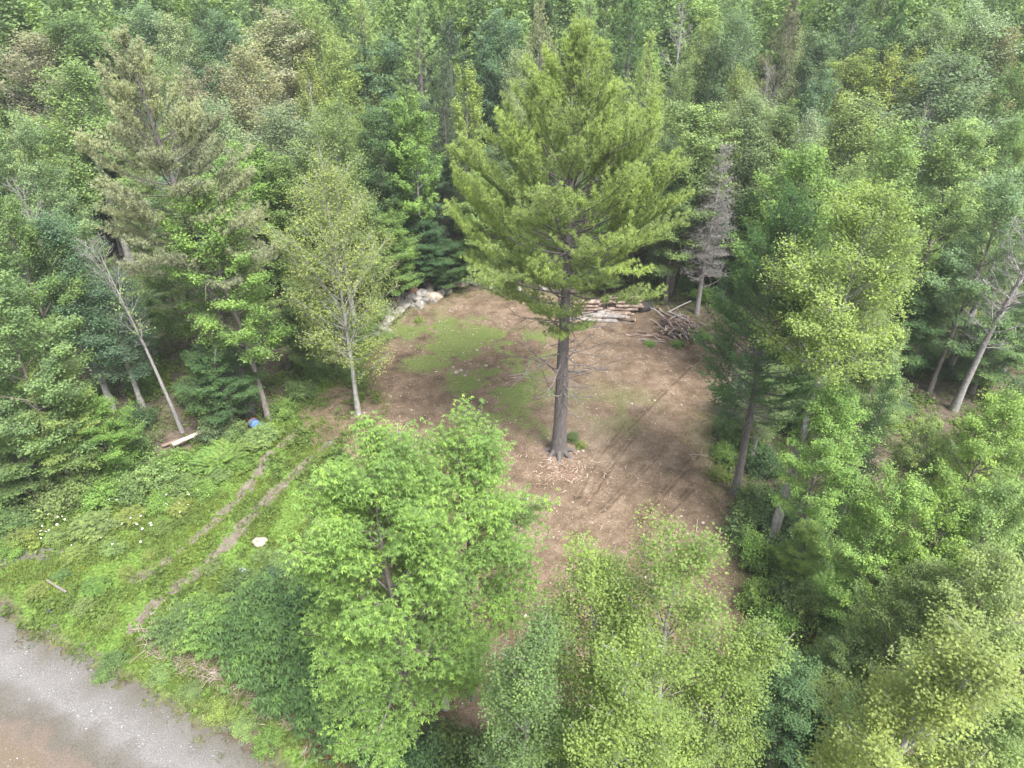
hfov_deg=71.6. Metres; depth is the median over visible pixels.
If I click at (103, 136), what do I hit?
aspen tree
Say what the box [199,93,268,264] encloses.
aspen tree
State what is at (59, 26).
broadleaf tree
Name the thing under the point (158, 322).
shrub
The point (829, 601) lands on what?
fern
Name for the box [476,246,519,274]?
shrub
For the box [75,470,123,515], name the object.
shrub
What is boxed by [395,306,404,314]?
boulder
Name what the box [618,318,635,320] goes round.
log
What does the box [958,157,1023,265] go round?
broadleaf tree
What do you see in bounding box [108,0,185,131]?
aspen tree
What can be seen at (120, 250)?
aspen tree
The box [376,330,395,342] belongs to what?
shrub
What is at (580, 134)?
pine tree
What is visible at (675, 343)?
shrub
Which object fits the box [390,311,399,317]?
boulder
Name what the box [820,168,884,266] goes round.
broadleaf tree
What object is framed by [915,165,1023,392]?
broadleaf tree
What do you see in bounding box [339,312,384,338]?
shrub
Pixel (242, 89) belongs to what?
aspen tree
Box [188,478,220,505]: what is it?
shrub
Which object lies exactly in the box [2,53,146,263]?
aspen tree
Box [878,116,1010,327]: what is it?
broadleaf tree
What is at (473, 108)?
young tree
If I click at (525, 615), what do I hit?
pebbles
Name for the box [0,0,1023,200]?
woodland
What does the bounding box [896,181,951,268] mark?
broadleaf tree
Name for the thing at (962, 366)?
shrub
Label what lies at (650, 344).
shrub
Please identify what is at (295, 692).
shrub
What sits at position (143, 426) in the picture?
shrub
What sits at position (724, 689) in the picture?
shrub
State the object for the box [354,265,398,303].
shrub
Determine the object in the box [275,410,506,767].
ash tree
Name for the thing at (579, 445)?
shrub
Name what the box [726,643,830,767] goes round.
broadleaf tree
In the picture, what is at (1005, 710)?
shrub
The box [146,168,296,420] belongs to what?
maple tree
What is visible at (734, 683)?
birch tree
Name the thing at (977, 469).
broadleaf tree
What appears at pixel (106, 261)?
broadleaf tree
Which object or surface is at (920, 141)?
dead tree
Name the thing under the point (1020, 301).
young tree
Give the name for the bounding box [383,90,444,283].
young tree
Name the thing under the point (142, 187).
broadleaf tree
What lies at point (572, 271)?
shrub
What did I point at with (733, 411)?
spruce tree
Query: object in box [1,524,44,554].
shrub
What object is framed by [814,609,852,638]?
fern
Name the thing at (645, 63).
pine tree
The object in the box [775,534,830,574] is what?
shrub
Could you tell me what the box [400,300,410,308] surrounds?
boulder
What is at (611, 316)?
log
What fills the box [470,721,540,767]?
shrub
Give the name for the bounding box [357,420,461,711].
birch tree
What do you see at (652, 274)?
shrub
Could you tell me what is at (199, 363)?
tree
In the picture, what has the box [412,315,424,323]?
shrub
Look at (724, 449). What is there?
shrub
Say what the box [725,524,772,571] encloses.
shrub
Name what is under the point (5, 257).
broadleaf tree
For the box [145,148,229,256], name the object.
broadleaf tree
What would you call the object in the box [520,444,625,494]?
wood chips
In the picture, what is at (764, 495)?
shrub
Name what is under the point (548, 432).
fallen twigs
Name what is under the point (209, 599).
shrub
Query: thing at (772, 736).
shrub
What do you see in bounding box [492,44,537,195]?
aspen tree
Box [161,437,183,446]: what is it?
plank
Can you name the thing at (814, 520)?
shrub
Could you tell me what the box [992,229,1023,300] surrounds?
broadleaf tree
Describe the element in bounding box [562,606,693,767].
birch tree
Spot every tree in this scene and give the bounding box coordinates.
[0,27,88,202]
[0,105,107,323]
[0,107,21,161]
[0,128,24,193]
[0,141,100,245]
[0,157,44,267]
[0,192,95,394]
[0,197,35,274]
[0,268,102,476]
[0,370,49,467]
[0,398,91,500]
[1,145,83,206]
[1,252,32,301]
[1,313,56,361]
[1,337,36,394]
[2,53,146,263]
[3,171,97,380]
[6,206,129,411]
[7,359,116,486]
[11,113,91,217]
[11,155,104,271]
[15,291,53,320]
[16,9,157,143]
[18,115,89,203]
[37,255,91,303]
[57,261,159,408]
[62,389,144,479]
[70,23,284,416]
[75,233,184,433]
[76,143,127,255]
[76,235,122,280]
[79,122,124,226]
[80,109,137,237]
[92,270,145,309]
[95,152,161,254]
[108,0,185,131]
[110,167,172,281]
[118,290,172,357]
[120,103,183,164]
[127,128,195,262]
[130,226,168,300]
[133,188,231,353]
[138,43,213,234]
[138,251,189,331]
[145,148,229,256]
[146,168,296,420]
[149,11,231,130]
[160,63,257,180]
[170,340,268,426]
[178,5,273,128]
[183,292,214,344]
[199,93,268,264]
[204,154,257,260]
[206,38,301,184]
[207,139,317,315]
[208,118,258,177]
[216,267,258,307]
[221,4,355,169]
[229,331,266,385]
[230,272,281,352]
[235,111,270,160]
[238,93,351,307]
[245,131,412,415]
[249,150,348,318]
[255,114,298,206]
[261,151,307,240]
[263,281,354,374]
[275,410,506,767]
[285,86,382,322]
[288,0,374,137]
[293,323,328,379]
[294,49,338,211]
[296,134,335,211]
[303,32,381,246]
[323,184,397,315]
[331,107,381,245]
[334,28,446,177]
[337,0,403,208]
[340,103,434,260]
[344,263,367,298]
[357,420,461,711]
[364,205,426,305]
[366,137,421,220]
[368,160,423,275]
[376,133,435,236]
[378,0,465,211]
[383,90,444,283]
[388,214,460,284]
[389,70,427,128]
[389,393,560,701]
[393,106,441,230]
[412,153,468,241]
[416,16,487,196]
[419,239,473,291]
[423,54,464,240]
[424,81,454,154]
[431,125,460,202]
[440,170,531,280]
[442,13,694,462]
[444,59,485,271]
[449,35,519,165]
[457,85,493,172]
[459,7,530,174]
[461,144,506,216]
[466,597,594,767]
[480,142,521,243]
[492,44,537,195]
[503,148,577,248]
[505,158,532,213]
[510,0,562,153]
[520,526,652,767]
[530,155,588,269]
[547,0,617,141]
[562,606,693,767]
[574,173,613,277]
[574,500,739,767]
[586,251,629,294]
[590,0,669,160]
[614,28,669,271]
[624,52,661,235]
[637,99,746,293]
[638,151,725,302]
[642,135,681,259]
[644,610,806,767]
[645,170,700,275]
[654,54,697,238]
[659,2,693,100]
[661,85,710,135]
[669,16,723,156]
[686,325,755,460]
[688,178,844,496]
[690,58,717,202]
[691,30,735,176]
[693,6,766,207]
[703,87,784,285]
[704,63,765,248]
[704,155,769,267]
[710,187,774,303]
[714,353,758,423]
[720,137,850,368]
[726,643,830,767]
[727,363,795,455]
[729,81,763,178]
[729,97,816,269]
[732,0,810,202]
[737,60,777,224]
[746,79,773,188]
[746,172,938,546]
[755,26,805,169]
[759,105,827,268]
[767,377,885,541]
[768,84,807,142]
[768,686,878,767]
[770,0,894,146]
[772,518,829,586]
[773,26,849,156]
[773,68,842,196]
[782,372,834,434]
[783,85,911,258]
[793,626,882,716]
[797,596,1023,767]
[801,152,868,348]
[803,47,895,189]
[813,458,933,641]
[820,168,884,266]
[821,149,860,186]
[822,365,900,532]
[829,41,934,175]
[829,116,949,308]
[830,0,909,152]
[833,324,913,465]
[833,553,962,704]
[837,171,907,270]
[837,216,915,406]
[851,369,914,446]
[854,24,939,147]
[856,48,1023,266]
[856,276,950,372]
[864,481,986,659]
[867,89,933,317]
[868,124,935,197]
[874,536,1023,747]
[877,411,951,516]
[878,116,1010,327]
[881,1,972,148]
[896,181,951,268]
[898,465,1023,642]
[902,244,977,367]
[902,695,1023,767]
[910,33,987,131]
[910,245,945,293]
[913,127,968,230]
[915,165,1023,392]
[915,384,1023,546]
[919,438,960,477]
[920,248,973,311]
[925,0,1023,198]
[928,137,978,229]
[934,304,1023,394]
[935,441,1018,503]
[937,290,985,352]
[938,60,1023,246]
[944,25,1023,137]
[946,180,1023,372]
[949,217,1023,411]
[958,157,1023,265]
[958,272,998,318]
[960,235,1001,289]
[975,129,1023,233]
[977,159,1023,252]
[979,121,1023,239]
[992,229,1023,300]
[996,444,1023,483]
[1001,291,1023,371]
[1005,280,1023,307]
[1010,299,1022,339]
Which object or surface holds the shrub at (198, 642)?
on the ground at (294, 759)
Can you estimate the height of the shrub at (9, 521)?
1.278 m
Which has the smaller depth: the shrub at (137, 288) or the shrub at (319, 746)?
the shrub at (319, 746)
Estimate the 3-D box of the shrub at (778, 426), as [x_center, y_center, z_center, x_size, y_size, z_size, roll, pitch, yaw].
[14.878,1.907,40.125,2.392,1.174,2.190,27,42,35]
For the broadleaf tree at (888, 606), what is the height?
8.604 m
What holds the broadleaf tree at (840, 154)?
on the ground at (294, 759)
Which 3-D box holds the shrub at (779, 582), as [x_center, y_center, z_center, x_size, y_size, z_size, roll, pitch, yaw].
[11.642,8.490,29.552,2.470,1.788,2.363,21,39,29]
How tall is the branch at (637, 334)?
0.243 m
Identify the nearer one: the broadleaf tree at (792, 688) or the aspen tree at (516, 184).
the broadleaf tree at (792, 688)
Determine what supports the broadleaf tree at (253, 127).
on the ground at (294, 759)
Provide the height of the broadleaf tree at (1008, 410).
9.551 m
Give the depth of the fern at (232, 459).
37.23 m
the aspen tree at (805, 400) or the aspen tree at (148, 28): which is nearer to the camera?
the aspen tree at (805, 400)
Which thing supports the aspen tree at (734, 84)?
on the ground at (294, 759)
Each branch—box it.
[625,333,654,336]
[638,338,664,342]
[658,334,679,341]
[660,318,700,329]
[661,310,683,322]
[666,325,690,335]
[668,311,689,322]
[668,321,688,343]
[673,323,700,334]
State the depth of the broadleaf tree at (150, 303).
44.71 m
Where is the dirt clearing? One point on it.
(513, 403)
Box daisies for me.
[12,494,189,543]
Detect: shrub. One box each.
[0,450,62,495]
[0,480,35,526]
[0,502,43,543]
[0,536,28,563]
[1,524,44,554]
[14,476,84,528]
[21,580,51,602]
[39,522,67,546]
[42,455,109,504]
[50,565,73,586]
[59,542,91,564]
[65,506,121,545]
[67,596,96,617]
[73,446,123,483]
[74,573,113,601]
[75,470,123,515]
[77,375,115,402]
[90,666,116,686]
[94,609,121,629]
[95,443,146,479]
[95,649,133,678]
[97,535,131,558]
[105,414,161,463]
[106,468,162,507]
[110,503,148,529]
[113,446,180,502]
[116,424,159,465]
[116,564,142,582]
[119,362,164,397]
[124,276,150,301]
[124,398,161,432]
[139,548,158,562]
[139,596,209,666]
[141,657,179,687]
[142,487,175,516]
[143,515,174,536]
[147,310,175,333]
[147,446,194,480]
[158,470,204,502]
[162,495,192,521]
[167,371,205,406]
[175,678,204,704]
[178,602,241,661]
[180,587,234,621]
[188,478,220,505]
[193,415,233,444]
[197,555,222,578]
[200,594,276,694]
[200,693,236,729]
[203,386,241,421]
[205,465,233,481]
[210,561,264,600]
[214,585,256,645]
[218,416,249,444]
[225,568,316,639]
[226,706,265,744]
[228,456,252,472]
[233,613,318,720]
[238,422,285,451]
[248,320,273,340]
[249,721,285,763]
[251,544,272,563]
[253,559,292,589]
[254,572,334,663]
[257,542,300,574]
[259,397,299,422]
[261,328,281,346]
[271,641,348,742]
[272,561,337,601]
[272,562,332,597]
[283,378,318,403]
[289,613,382,682]
[295,678,391,767]
[300,363,334,384]
[300,512,345,568]
[300,731,330,760]
[315,747,342,767]
[331,359,356,374]
[336,709,432,767]
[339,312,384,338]
[343,326,372,348]
[350,362,369,391]
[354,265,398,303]
[358,302,391,321]
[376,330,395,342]
[376,715,462,767]
[380,255,416,296]
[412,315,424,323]
[424,712,503,767]
[448,242,475,277]
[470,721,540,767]
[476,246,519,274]
[531,687,588,765]
[561,251,587,281]
[567,430,580,444]
[575,438,589,449]
[598,250,641,280]
[640,252,679,287]
[643,339,655,347]
[668,338,686,349]
[669,272,698,296]
[686,280,721,306]
[686,329,711,342]
[705,462,729,482]
[706,658,755,717]
[708,438,738,462]
[710,415,737,438]
[718,423,755,453]
[718,495,795,548]
[719,502,761,535]
[719,680,790,764]
[725,276,742,292]
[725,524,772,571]
[731,622,777,664]
[732,475,771,513]
[733,570,784,617]
[743,538,798,586]
[743,598,809,658]
[744,439,786,481]
[754,411,793,434]
[756,503,821,549]
[759,638,830,705]
[761,477,804,517]
[763,563,818,614]
[768,352,807,374]
[768,574,827,640]
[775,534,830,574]
[776,409,822,439]
[793,483,852,535]
[795,506,837,537]
[796,525,839,578]
[805,585,864,639]
[806,630,841,662]
[828,480,866,526]
[829,539,886,593]
[843,515,895,554]
[843,626,899,678]
[877,342,921,382]
[892,394,919,418]
[914,338,951,370]
[914,358,959,383]
[947,347,980,372]
[950,516,1004,547]
[959,427,1016,454]
[974,370,997,387]
[974,585,1016,617]
[975,345,1012,369]
[979,696,1018,729]
[991,618,1023,671]
[993,379,1023,416]
[1002,534,1023,562]
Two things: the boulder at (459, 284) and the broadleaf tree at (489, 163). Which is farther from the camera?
the broadleaf tree at (489, 163)
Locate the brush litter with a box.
[116,604,390,767]
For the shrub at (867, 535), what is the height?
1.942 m
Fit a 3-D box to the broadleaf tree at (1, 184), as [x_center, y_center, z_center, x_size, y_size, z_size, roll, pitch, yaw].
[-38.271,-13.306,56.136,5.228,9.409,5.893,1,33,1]
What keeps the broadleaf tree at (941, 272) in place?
on the ground at (294, 759)
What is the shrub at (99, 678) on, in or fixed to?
on the ground at (294, 759)
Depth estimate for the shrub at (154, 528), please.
33.16 m
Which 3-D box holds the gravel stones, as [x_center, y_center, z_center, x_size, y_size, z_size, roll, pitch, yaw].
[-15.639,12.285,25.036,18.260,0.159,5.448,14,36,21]
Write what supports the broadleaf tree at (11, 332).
on the ground at (294, 759)
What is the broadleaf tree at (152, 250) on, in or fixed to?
on the ground at (294, 759)
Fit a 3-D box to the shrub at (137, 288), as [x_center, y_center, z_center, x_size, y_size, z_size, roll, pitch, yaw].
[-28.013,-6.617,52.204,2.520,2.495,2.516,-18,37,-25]
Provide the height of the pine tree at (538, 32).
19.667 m
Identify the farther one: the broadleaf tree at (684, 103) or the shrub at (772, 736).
the broadleaf tree at (684, 103)
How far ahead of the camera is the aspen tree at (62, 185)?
51.36 m
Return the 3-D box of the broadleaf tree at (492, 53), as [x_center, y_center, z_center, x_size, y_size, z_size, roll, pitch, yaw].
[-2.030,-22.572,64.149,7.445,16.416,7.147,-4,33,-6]
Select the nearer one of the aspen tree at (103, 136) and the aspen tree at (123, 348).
the aspen tree at (123, 348)
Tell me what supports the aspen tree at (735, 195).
on the ground at (294, 759)
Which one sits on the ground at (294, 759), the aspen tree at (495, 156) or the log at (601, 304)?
the aspen tree at (495, 156)
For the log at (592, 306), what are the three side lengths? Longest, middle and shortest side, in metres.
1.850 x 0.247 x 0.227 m
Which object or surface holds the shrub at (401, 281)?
on the ground at (294, 759)
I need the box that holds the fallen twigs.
[336,315,743,721]
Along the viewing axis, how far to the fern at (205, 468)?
36.86 m
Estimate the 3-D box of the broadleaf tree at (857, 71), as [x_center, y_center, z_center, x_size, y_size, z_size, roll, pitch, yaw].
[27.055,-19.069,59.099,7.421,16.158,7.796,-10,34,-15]
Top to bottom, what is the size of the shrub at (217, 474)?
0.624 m
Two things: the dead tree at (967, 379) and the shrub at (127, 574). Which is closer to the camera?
the shrub at (127, 574)
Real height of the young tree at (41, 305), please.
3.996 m
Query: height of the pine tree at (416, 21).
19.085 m
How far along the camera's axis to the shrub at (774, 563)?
30.43 m
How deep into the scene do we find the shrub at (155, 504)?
34.31 m
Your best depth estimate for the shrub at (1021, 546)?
31.66 m
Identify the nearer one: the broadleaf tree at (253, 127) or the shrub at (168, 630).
the shrub at (168, 630)
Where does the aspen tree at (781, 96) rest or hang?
on the ground at (294, 759)
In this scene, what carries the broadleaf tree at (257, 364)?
on the ground at (294, 759)
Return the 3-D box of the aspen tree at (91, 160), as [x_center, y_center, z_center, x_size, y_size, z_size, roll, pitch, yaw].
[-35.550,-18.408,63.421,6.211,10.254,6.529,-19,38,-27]
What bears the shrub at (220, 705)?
on the ground at (294, 759)
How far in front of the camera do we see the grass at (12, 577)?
32.34 m
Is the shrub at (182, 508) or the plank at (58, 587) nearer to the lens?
the plank at (58, 587)
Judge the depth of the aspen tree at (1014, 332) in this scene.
42.83 m
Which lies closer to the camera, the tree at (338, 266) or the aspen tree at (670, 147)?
the tree at (338, 266)
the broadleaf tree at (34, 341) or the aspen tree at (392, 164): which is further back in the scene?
the aspen tree at (392, 164)
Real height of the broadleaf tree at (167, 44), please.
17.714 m
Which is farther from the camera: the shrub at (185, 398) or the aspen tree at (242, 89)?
the aspen tree at (242, 89)
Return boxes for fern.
[175,450,215,469]
[187,449,232,473]
[192,446,219,467]
[198,436,235,464]
[203,444,248,471]
[210,435,248,456]
[216,437,257,456]
[225,429,261,449]
[795,563,839,591]
[795,569,823,588]
[801,561,859,600]
[803,585,850,615]
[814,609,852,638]
[817,561,851,585]
[825,579,869,603]
[831,601,890,641]
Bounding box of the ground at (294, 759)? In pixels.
[0,1,1023,767]
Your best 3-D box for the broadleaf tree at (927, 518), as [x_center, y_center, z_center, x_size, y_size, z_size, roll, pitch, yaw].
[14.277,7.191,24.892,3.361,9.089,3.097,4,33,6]
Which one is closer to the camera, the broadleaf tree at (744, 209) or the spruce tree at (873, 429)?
the spruce tree at (873, 429)
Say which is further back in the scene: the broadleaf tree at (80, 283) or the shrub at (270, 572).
the broadleaf tree at (80, 283)
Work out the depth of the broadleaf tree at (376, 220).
47.27 m
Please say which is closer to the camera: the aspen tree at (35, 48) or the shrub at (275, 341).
the shrub at (275, 341)
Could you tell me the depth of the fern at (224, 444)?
38.12 m
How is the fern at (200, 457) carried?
on the ground at (294, 759)
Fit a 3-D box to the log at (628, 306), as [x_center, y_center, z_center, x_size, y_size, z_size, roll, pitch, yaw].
[8.564,-5.620,51.544,2.009,0.276,0.264,3,14,2]
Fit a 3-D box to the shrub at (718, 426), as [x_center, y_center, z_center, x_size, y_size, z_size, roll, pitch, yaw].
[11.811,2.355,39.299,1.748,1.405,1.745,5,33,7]
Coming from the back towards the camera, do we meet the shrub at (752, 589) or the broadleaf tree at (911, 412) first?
the broadleaf tree at (911, 412)
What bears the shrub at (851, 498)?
on the ground at (294, 759)
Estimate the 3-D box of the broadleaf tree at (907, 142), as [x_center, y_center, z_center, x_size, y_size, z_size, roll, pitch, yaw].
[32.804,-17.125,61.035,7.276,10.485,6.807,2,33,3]
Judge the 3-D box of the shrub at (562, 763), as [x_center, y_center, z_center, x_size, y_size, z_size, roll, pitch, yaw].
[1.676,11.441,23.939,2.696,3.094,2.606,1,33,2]
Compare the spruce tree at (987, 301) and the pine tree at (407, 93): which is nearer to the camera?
the spruce tree at (987, 301)
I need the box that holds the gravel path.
[0,539,88,569]
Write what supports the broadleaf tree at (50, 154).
on the ground at (294, 759)
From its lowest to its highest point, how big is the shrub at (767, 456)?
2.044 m
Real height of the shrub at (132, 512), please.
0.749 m
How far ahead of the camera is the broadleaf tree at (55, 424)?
32.86 m
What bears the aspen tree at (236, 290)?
on the ground at (294, 759)
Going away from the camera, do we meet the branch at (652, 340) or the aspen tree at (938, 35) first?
the branch at (652, 340)
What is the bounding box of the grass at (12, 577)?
[0,289,809,767]
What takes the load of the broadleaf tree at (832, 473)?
on the ground at (294, 759)
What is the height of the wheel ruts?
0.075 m
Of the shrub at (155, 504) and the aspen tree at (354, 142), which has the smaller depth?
the shrub at (155, 504)
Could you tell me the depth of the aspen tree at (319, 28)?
59.43 m
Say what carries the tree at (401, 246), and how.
on the ground at (294, 759)
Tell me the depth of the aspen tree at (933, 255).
50.94 m
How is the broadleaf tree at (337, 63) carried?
on the ground at (294, 759)
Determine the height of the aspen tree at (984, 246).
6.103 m
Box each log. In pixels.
[573,301,599,303]
[573,305,597,307]
[581,303,605,305]
[581,307,602,310]
[586,312,619,315]
[587,318,617,322]
[592,314,625,318]
[604,300,632,303]
[604,309,633,315]
[607,307,637,310]
[616,304,643,308]
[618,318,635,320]
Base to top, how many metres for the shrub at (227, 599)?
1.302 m
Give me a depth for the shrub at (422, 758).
22.45 m
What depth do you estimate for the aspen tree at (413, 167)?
59.45 m
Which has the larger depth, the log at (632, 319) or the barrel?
the log at (632, 319)
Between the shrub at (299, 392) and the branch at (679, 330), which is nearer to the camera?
the shrub at (299, 392)
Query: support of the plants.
on the ground at (294, 759)
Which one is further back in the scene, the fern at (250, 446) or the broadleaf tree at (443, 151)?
the broadleaf tree at (443, 151)
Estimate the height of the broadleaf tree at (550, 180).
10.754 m
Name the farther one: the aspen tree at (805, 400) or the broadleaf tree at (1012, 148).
the broadleaf tree at (1012, 148)
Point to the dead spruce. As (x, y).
(706, 252)
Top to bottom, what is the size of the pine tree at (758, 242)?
16.167 m
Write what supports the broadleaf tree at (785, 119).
on the ground at (294, 759)
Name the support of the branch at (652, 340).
on the dirt clearing
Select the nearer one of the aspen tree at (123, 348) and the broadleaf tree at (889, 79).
the aspen tree at (123, 348)
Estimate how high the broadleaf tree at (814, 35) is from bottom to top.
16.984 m
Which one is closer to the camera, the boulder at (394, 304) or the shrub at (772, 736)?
the shrub at (772, 736)
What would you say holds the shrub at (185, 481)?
on the ground at (294, 759)
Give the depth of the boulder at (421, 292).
53.16 m
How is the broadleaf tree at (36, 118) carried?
on the ground at (294, 759)
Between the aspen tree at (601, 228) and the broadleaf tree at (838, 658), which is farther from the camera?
the aspen tree at (601, 228)
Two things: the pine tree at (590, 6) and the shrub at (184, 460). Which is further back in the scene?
the pine tree at (590, 6)
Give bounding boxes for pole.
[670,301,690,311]
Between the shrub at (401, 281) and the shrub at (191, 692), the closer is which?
the shrub at (191, 692)
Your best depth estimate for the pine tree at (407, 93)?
65.28 m
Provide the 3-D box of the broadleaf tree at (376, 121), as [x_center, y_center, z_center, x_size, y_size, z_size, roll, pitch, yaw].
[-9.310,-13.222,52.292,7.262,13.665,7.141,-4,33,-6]
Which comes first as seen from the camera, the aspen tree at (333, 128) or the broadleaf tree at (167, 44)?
the aspen tree at (333, 128)
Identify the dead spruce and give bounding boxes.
[674,139,737,314]
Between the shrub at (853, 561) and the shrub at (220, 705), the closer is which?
the shrub at (220, 705)
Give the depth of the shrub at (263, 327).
48.87 m
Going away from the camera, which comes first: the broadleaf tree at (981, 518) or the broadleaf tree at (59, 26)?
the broadleaf tree at (981, 518)
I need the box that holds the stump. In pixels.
[635,302,651,312]
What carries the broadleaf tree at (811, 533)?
on the ground at (294, 759)
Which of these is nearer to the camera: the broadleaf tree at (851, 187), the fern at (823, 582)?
the fern at (823, 582)
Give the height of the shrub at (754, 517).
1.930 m
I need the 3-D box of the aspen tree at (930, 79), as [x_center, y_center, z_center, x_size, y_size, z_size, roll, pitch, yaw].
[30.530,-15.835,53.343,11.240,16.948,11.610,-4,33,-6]
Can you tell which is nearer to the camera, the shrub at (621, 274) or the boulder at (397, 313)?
the boulder at (397, 313)
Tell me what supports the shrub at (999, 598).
on the ground at (294, 759)
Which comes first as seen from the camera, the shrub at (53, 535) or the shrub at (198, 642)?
the shrub at (198, 642)
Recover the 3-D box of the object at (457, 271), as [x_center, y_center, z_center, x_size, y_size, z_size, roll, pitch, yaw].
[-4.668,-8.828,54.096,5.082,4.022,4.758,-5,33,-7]
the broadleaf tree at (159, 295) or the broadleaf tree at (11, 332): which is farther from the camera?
the broadleaf tree at (159, 295)
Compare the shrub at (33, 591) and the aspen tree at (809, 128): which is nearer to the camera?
the shrub at (33, 591)
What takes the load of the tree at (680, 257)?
on the ground at (294, 759)
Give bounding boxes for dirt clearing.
[298,288,756,767]
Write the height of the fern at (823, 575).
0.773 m
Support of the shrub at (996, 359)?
on the ground at (294, 759)
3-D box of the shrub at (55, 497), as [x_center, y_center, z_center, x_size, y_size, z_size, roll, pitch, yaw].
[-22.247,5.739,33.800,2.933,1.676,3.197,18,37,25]
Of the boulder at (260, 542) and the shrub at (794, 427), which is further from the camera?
the shrub at (794, 427)
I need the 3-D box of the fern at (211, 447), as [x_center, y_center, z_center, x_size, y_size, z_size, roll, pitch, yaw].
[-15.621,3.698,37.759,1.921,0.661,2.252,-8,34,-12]
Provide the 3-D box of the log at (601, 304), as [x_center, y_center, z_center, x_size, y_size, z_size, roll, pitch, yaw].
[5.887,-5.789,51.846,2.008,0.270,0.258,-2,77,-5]
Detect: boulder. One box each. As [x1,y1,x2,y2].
[252,537,267,547]
[381,315,394,326]
[388,300,396,309]
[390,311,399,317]
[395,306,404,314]
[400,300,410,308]
[403,295,413,301]
[407,286,417,292]
[412,295,421,302]
[414,300,423,308]
[416,288,426,297]
[421,295,429,304]
[422,280,434,290]
[427,292,442,300]
[436,288,444,295]
[444,289,451,293]
[453,277,465,287]
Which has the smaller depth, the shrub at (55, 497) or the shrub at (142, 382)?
the shrub at (55, 497)
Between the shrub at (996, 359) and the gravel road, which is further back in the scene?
the shrub at (996, 359)
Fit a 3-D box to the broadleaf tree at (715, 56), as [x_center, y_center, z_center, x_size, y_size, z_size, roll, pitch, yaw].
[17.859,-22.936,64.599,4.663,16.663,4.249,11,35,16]
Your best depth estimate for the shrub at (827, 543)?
30.63 m
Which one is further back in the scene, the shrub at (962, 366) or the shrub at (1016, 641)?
the shrub at (962, 366)
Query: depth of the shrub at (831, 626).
28.38 m
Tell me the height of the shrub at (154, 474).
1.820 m
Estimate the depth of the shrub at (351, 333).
47.48 m
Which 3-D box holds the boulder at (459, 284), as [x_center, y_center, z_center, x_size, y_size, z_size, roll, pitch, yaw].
[-4.132,-7.983,55.756,0.955,0.686,1.310,-10,45,-25]
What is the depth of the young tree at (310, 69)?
50.94 m
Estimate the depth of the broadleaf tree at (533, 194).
54.85 m
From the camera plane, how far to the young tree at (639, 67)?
56.26 m
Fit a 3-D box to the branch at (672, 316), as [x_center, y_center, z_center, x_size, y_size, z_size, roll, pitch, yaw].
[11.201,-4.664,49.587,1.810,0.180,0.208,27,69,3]
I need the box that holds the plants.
[0,231,1023,767]
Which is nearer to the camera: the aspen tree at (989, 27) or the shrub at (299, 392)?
the shrub at (299, 392)
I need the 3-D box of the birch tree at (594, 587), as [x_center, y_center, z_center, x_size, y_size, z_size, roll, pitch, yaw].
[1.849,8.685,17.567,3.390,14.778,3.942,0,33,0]
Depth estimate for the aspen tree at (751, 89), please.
67.50 m
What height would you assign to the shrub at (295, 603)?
3.145 m
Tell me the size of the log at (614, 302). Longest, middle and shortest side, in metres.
2.438 x 0.314 x 0.312 m
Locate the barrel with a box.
[247,418,263,427]
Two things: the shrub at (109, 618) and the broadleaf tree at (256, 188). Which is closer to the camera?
the shrub at (109, 618)
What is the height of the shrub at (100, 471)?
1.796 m
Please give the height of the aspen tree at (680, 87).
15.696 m
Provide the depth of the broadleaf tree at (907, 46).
59.62 m
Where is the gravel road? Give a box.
[0,616,272,767]
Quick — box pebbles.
[323,304,735,711]
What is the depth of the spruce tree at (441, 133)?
57.51 m
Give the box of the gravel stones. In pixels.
[3,630,224,767]
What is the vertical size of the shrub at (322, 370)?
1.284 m
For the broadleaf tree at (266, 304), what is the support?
on the ground at (294, 759)
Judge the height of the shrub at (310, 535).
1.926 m
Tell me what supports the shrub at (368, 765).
on the ground at (294, 759)
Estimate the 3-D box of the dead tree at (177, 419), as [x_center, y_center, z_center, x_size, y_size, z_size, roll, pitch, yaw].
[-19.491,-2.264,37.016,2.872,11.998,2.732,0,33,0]
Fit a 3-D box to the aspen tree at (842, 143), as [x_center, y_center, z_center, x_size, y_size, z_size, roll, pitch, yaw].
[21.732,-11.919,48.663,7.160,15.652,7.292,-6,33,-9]
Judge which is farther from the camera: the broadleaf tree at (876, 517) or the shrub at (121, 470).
the shrub at (121, 470)
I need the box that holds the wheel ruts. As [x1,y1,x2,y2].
[126,426,336,633]
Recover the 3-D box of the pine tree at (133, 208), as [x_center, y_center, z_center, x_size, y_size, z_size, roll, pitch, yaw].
[-16.118,-6.862,36.199,9.265,20.626,8.986,0,33,0]
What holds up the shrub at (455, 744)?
on the ground at (294, 759)
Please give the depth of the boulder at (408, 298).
52.85 m
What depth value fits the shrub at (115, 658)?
27.14 m
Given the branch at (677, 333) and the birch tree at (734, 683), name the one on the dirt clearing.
the branch at (677, 333)
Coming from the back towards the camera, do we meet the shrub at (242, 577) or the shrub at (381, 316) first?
the shrub at (381, 316)
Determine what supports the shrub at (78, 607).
on the ground at (294, 759)
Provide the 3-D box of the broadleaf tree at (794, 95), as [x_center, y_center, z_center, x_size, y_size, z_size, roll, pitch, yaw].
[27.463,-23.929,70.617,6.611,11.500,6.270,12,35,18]
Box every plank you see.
[46,580,66,592]
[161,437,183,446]
[172,430,204,445]
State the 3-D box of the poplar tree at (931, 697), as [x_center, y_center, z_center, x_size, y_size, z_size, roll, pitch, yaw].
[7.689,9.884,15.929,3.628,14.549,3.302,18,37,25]

